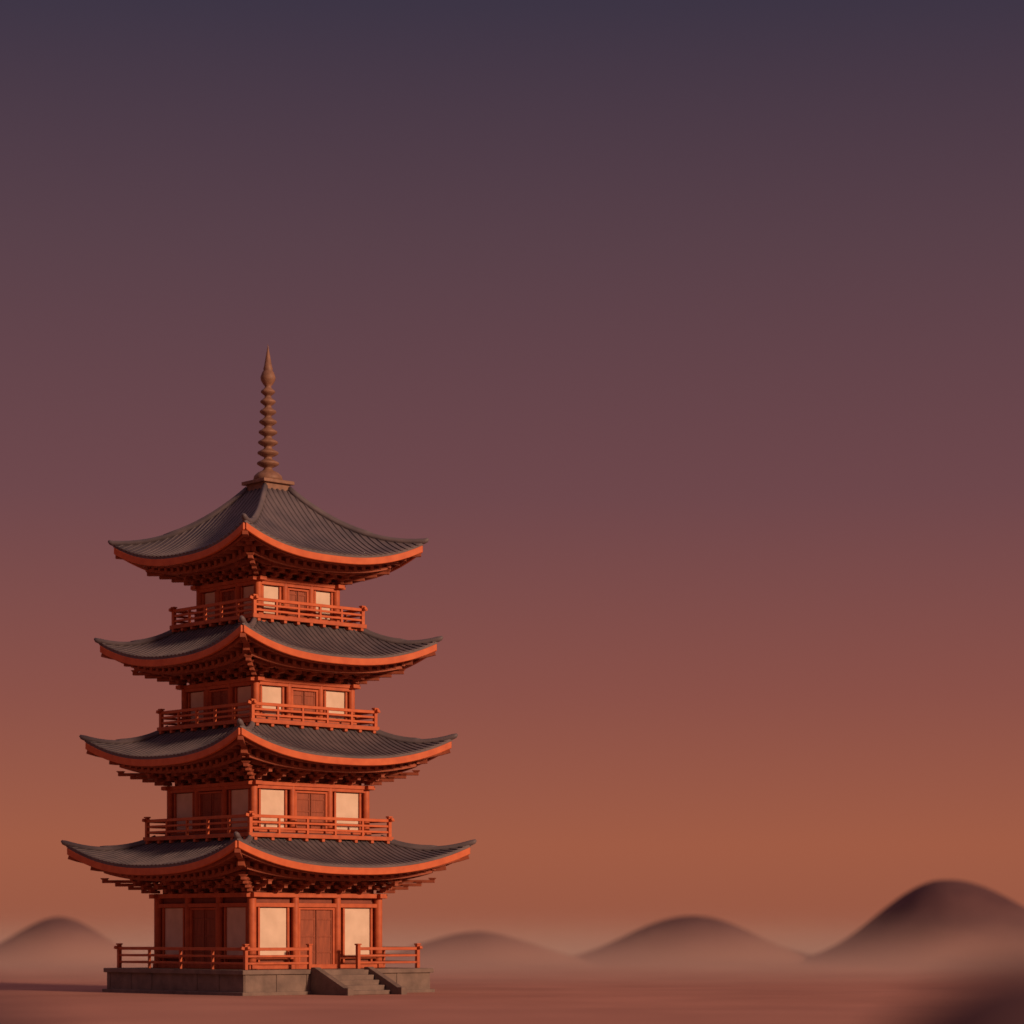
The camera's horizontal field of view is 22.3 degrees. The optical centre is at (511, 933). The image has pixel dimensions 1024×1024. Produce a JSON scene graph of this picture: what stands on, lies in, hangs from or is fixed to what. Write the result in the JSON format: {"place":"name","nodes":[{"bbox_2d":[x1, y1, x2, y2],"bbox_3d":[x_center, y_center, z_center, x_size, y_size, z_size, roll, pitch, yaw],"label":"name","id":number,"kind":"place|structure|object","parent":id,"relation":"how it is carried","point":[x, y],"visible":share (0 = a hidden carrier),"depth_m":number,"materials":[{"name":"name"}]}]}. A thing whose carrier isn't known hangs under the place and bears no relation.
{"place":"outdoors","nodes":[
{"label":"outdoors","id":0,"kind":"place"},
{"bbox_2d":[0,917,153,967],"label":"hill","id":1,"kind":"structure","parent":0,"point":[59,942],"depth_m":234.99,"materials":[{"name":"brown sand"}]},
{"bbox_2d":[193,910,331,963],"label":"tier doors","id":2,"kind":"structure","parent":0,"point":[316,928],"depth_m":127.33,"materials":[{"name":"red wood"}]},
{"bbox_2d":[165,907,369,954],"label":"tier plaster panels","id":3,"kind":"object","parent":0,"point":[273,927],"visible":0.51,"depth_m":126.01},
{"bbox_2d":[100,874,435,893],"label":"tier brackets","id":4,"kind":"object","parent":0,"point":[154,887],"visible":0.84,"depth_m":127.25,"materials":[{"name":"red wood"}]},
{"bbox_2d":[142,811,393,836],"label":"tier balcony railing","id":5,"kind":"object","parent":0,"point":[250,815],"visible":0.7,"depth_m":127.10,"materials":[{"name":"red wood"}]},
{"bbox_2d":[189,667,346,717],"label":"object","id":6,"kind":"structure","parent":0,"point":[282,675],"depth_m":127.89,"materials":[{"name":"red wood"}]},
{"bbox_2d":[212,690,314,719],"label":"tier doors","id":7,"kind":"structure","parent":6,"relation":"attached to","point":[306,698],"depth_m":127.95,"materials":[{"name":"red wood"}]},
{"bbox_2d":[191,686,343,721],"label":"tier plaster panels","id":8,"kind":"object","parent":6,"relation":"attached to","point":[273,695],"visible":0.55,"depth_m":126.93,"materials":[{"name":"white paint"}]},
{"bbox_2d":[157,676,378,733],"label":"tier timber frame","id":9,"kind":"object","parent":6,"relation":"attached to","point":[256,683],"visible":0.59,"depth_m":127.75,"materials":[{"name":"red wood"}]},
{"bbox_2d":[156,699,379,726],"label":"tier balcony railing","id":10,"kind":"object","parent":9,"relation":"on","point":[252,703],"visible":0.73,"depth_m":127.50,"materials":[{"name":"red wood"}]},
{"bbox_2d":[131,655,405,684],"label":"tier brackets","id":11,"kind":"object","parent":6,"relation":"attached to","point":[250,668],"visible":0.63,"depth_m":127.94,"materials":[{"name":"red wood"}]},
{"bbox_2d":[68,848,468,882],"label":"tier rafters","id":12,"kind":"object","parent":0,"point":[236,861],"visible":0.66,"depth_m":123.92,"materials":[{"name":"red wood"}]},
{"bbox_2d":[67,840,469,874],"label":"tier eave fascia","id":13,"kind":"structure","parent":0,"point":[224,852],"depth_m":124.69,"materials":[{"name":"red wood"}]},
{"bbox_2d":[163,875,373,963],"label":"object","id":14,"kind":"structure","parent":0,"point":[280,900],"depth_m":127.15,"materials":[{"name":"red wood"}]},
{"bbox_2d":[175,763,361,827],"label":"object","id":15,"kind":"structure","parent":0,"point":[306,778],"depth_m":127.36,"materials":[{"name":"red wood"}]},
{"bbox_2d":[201,793,324,831],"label":"tier doors","id":16,"kind":"structure","parent":15,"relation":"attached to","point":[309,804],"depth_m":127.62,"materials":[{"name":"red wood"}]},
{"bbox_2d":[177,789,357,832],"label":"tier plaster panels","id":17,"kind":"object","parent":15,"relation":"attached to","point":[272,802],"visible":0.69,"depth_m":126.42,"materials":[{"name":"white paint"}]},
{"bbox_2d":[205,567,331,593],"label":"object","id":18,"kind":"structure","parent":0,"point":[294,576],"depth_m":128.31,"materials":[{"name":"red wood"}]},
{"bbox_2d":[223,590,305,616],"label":"tier doors","id":19,"kind":"structure","parent":18,"relation":"attached to","point":[298,596],"depth_m":128.36,"materials":[{"name":"red wood"}]},
{"bbox_2d":[205,586,329,619],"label":"tier plaster panels","id":20,"kind":"object","parent":18,"relation":"attached to","point":[270,592],"visible":0.42,"depth_m":127.52,"materials":[{"name":"beige paint"}]},
{"bbox_2d":[170,575,366,631],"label":"tier timber frame","id":21,"kind":"object","parent":18,"relation":"attached to","point":[285,586],"visible":0.59,"depth_m":128.03,"materials":[{"name":"red wood"}]},
{"bbox_2d":[168,594,367,624],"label":"tier balcony railing","id":22,"kind":"object","parent":21,"relation":"on","point":[253,598],"visible":0.61,"depth_m":127.85,"materials":[{"name":"red wood"}]},
{"bbox_2d":[146,552,390,585],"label":"rafters","id":23,"kind":"object","parent":18,"relation":"attached to","point":[253,567],"visible":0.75,"depth_m":128.22,"materials":[{"name":"red wood"}]},
{"bbox_2d":[385,932,597,966],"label":"hill","id":24,"kind":"structure","parent":0,"point":[477,949],"depth_m":238.17,"materials":[{"name":"soil"}]},
{"bbox_2d":[0,959,993,1023],"bbox_3d":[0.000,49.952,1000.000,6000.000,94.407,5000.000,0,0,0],"label":"ground","id":25,"kind":"structure","parent":0,"point":[787,994],"depth_m":115.40,"materials":[{"name":"brown sand"}]},
{"bbox_2d":[0,1003,44,1023],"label":"earth mound","id":26,"kind":"object","parent":25,"relation":"on","point":[9,1014],"visible":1,"depth_m":19.81,"materials":[{"name":"soil"}]},
{"bbox_2d":[102,967,434,995],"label":"stone base","id":27,"kind":"object","parent":25,"relation":"on","point":[240,982],"visible":0.77,"depth_m":124.92,"materials":[{"name":"grey stone"}]},
{"bbox_2d":[149,892,386,969],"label":"tier timber frame","id":28,"kind":"object","parent":27,"relation":"on","point":[252,922],"visible":0.73,"depth_m":127.44,"materials":[{"name":"red wood"}]},
{"bbox_2d":[114,943,422,969],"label":"terrace railing","id":29,"kind":"object","parent":27,"relation":"on","point":[245,949],"visible":0.78,"depth_m":126.51,"materials":[{"name":"red wood"}]},
{"bbox_2d":[66,837,470,867],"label":"tier roof deck","id":30,"kind":"structure","parent":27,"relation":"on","point":[287,858],"depth_m":126.74,"materials":[{"name":"grey tile"}]},
{"bbox_2d":[71,837,464,865],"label":"tier roof tiles","id":31,"kind":"object","parent":30,"relation":"on","point":[175,859],"visible":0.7,"depth_m":126.63,"materials":[{"name":"grey tile"}]},
{"bbox_2d":[61,831,475,850],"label":"tier roof ridges","id":32,"kind":"object","parent":31,"relation":"on","point":[249,838],"visible":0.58,"depth_m":129.56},
{"bbox_2d":[143,780,393,843],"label":"tier timber frame","id":33,"kind":"object","parent":30,"relation":"on","point":[254,797],"visible":0.63,"depth_m":127.33,"materials":[{"name":"red wood"}]},
{"bbox_2d":[116,761,419,785],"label":"tier brackets","id":34,"kind":"object","parent":33,"relation":"attached to","point":[250,771],"visible":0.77,"depth_m":127.56,"materials":[{"name":"red wood"}]},
{"bbox_2d":[85,723,452,758],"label":"tier roof deck","id":35,"kind":"structure","parent":30,"relation":"on","point":[285,746],"depth_m":127.13,"materials":[{"name":"grey tile"}]},
{"bbox_2d":[89,723,445,756],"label":"tier roof tiles","id":36,"kind":"object","parent":35,"relation":"on","point":[181,750],"visible":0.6,"depth_m":126.99,"materials":[{"name":"grey tile"}]},
{"bbox_2d":[79,718,457,743],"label":"tier roof ridges","id":37,"kind":"object","parent":36,"relation":"on","point":[251,724],"visible":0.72,"depth_m":129.60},
{"bbox_2d":[86,735,450,775],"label":"tier rafters","id":38,"kind":"object","parent":35,"relation":"attached to","point":[239,749],"visible":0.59,"depth_m":124.82,"materials":[{"name":"red wood"}]},
{"bbox_2d":[85,728,451,765],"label":"tier eave fascia","id":39,"kind":"structure","parent":35,"relation":"attached to","point":[229,739],"depth_m":125.18,"materials":[{"name":"red wood"}]},
{"bbox_2d":[99,619,437,659],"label":"tier roof deck","id":40,"kind":"structure","parent":35,"relation":"on","point":[276,641],"depth_m":127.52,"materials":[{"name":"grey tile"}]},
{"bbox_2d":[101,620,433,656],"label":"tier roof tiles","id":41,"kind":"object","parent":40,"relation":"on","point":[182,651],"visible":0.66,"depth_m":127.31,"materials":[{"name":"grey tile"}]},
{"bbox_2d":[94,615,442,645],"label":"tier roof ridges","id":42,"kind":"object","parent":41,"relation":"on","point":[253,622],"visible":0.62,"depth_m":129.64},
{"bbox_2d":[101,632,435,683],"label":"tier rafters","id":43,"kind":"object","parent":40,"relation":"attached to","point":[237,649],"visible":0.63,"depth_m":125.50,"materials":[{"name":"red wood"}]},
{"bbox_2d":[100,625,436,668],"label":"tier eave fascia","id":44,"kind":"structure","parent":40,"relation":"attached to","point":[230,638],"depth_m":125.61,"materials":[{"name":"red wood"}]},
{"bbox_2d":[113,489,423,558],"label":"tier roof deck","id":45,"kind":"structure","parent":40,"relation":"on","point":[316,551],"depth_m":128.62,"materials":[{"name":"grey tile"}]},
{"bbox_2d":[117,488,418,556],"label":"tier roof tiles","id":46,"kind":"object","parent":45,"relation":"on","point":[260,525],"visible":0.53,"depth_m":128.31,"materials":[{"name":"grey tile"}]},
{"bbox_2d":[115,530,420,583],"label":"tier rafters","id":47,"kind":"object","parent":45,"relation":"attached to","point":[229,555],"visible":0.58,"depth_m":126.10,"materials":[{"name":"red wood"}]},
{"bbox_2d":[242,477,293,490],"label":"spire plinth","id":48,"kind":"structure","parent":45,"relation":"on","point":[284,485],"depth_m":129.42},
{"bbox_2d":[253,347,282,479],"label":"spire","id":49,"kind":"structure","parent":48,"relation":"on","point":[267,463],"depth_m":129.73,"materials":[{"name":"brown metal"}]},
{"bbox_2d":[114,522,422,581],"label":"tier eave fascia","id":50,"kind":"structure","parent":45,"relation":"attached to","point":[233,536],"depth_m":126.11,"materials":[{"name":"wood"}]},
{"bbox_2d":[108,483,428,545],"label":"tier roof ridges","id":51,"kind":"object","parent":45,"relation":"on","point":[260,504],"visible":0.75,"depth_m":129.78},
{"bbox_2d":[311,967,406,995],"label":"stone stairs","id":52,"kind":"structure","parent":25,"relation":"on","point":[370,981],"depth_m":124.62,"materials":[{"name":"grey stone"}]},
{"bbox_2d":[900,960,1023,1023],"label":"earth mound","id":53,"kind":"object","parent":25,"relation":"on","point":[994,996],"visible":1,"depth_m":19.51,"materials":[{"name":"soil"}]},
{"bbox_2d":[0,0,1023,958],"label":"sky","id":54,"kind":"structure","parent":0,"point":[683,340],"materials":[{"name":"purple"}]},
{"bbox_2d":[573,916,810,966],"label":"hill","id":55,"kind":"structure","parent":0,"point":[690,941],"depth_m":242.56,"materials":[{"name":"brown sand"}]},
{"bbox_2d":[796,880,1023,967],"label":"hill","id":56,"kind":"structure","parent":0,"point":[948,924],"depth_m":236.52,"materials":[{"name":"brown sand"}]}
]}

